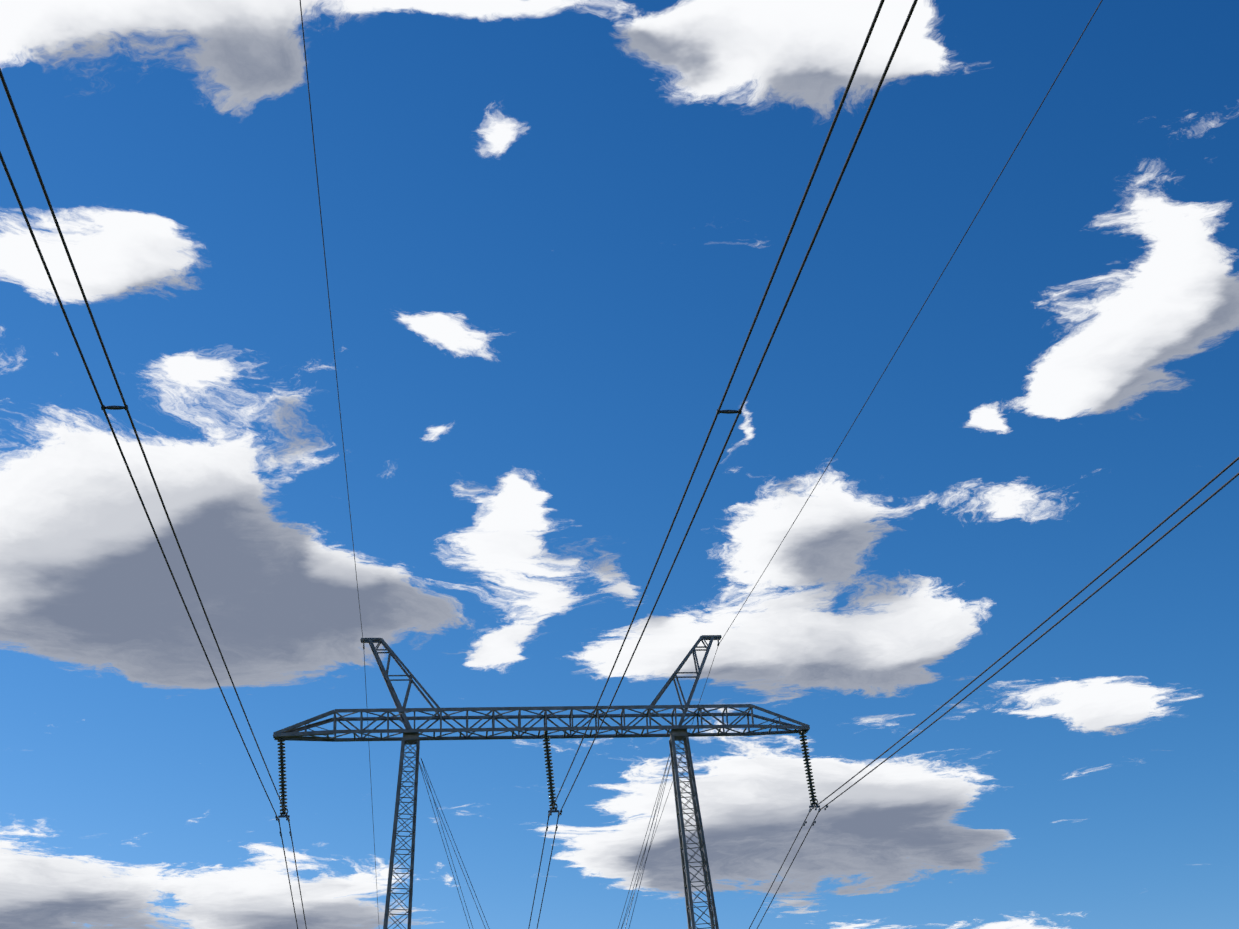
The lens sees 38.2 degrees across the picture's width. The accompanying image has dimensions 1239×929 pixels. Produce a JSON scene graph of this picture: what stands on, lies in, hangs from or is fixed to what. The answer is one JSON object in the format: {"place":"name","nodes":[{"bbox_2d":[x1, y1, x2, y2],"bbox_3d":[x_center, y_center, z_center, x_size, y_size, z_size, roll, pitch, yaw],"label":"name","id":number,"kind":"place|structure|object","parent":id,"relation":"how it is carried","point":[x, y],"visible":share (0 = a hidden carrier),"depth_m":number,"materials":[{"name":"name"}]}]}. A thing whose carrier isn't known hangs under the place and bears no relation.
{"place":"outdoors","nodes":[
{"label":"outdoors","id":0,"kind":"place"},
{"bbox_2d":[0,0,1238,928],"label":"sky","id":1,"kind":"structure","parent":0,"point":[555,232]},
{"label":"ground","id":2,"kind":"structure","parent":0,"visible":0},
{"bbox_2d":[273,635,820,928],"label":"pylon","id":3,"kind":"object","parent":2,"relation":"on","point":[678,732],"visible":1,"depth_m":75.18,"materials":[{"name":"metal"}]},
{"bbox_2d":[0,0,1238,928],"bbox_3d":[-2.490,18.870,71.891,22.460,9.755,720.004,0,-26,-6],"label":"conductors","id":4,"kind":"object","parent":3,"relation":"attached to","point":[684,492],"visible":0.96,"depth_m":34.67,"materials":[{"name":"metal"}]},
{"bbox_2d":[300,0,1102,926],"bbox_3d":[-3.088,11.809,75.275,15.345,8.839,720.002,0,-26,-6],"label":"earth wires","id":5,"kind":"object","parent":3,"relation":"attached to","point":[822,474],"visible":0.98,"depth_m":46.92,"materials":[{"name":"grey metal"}]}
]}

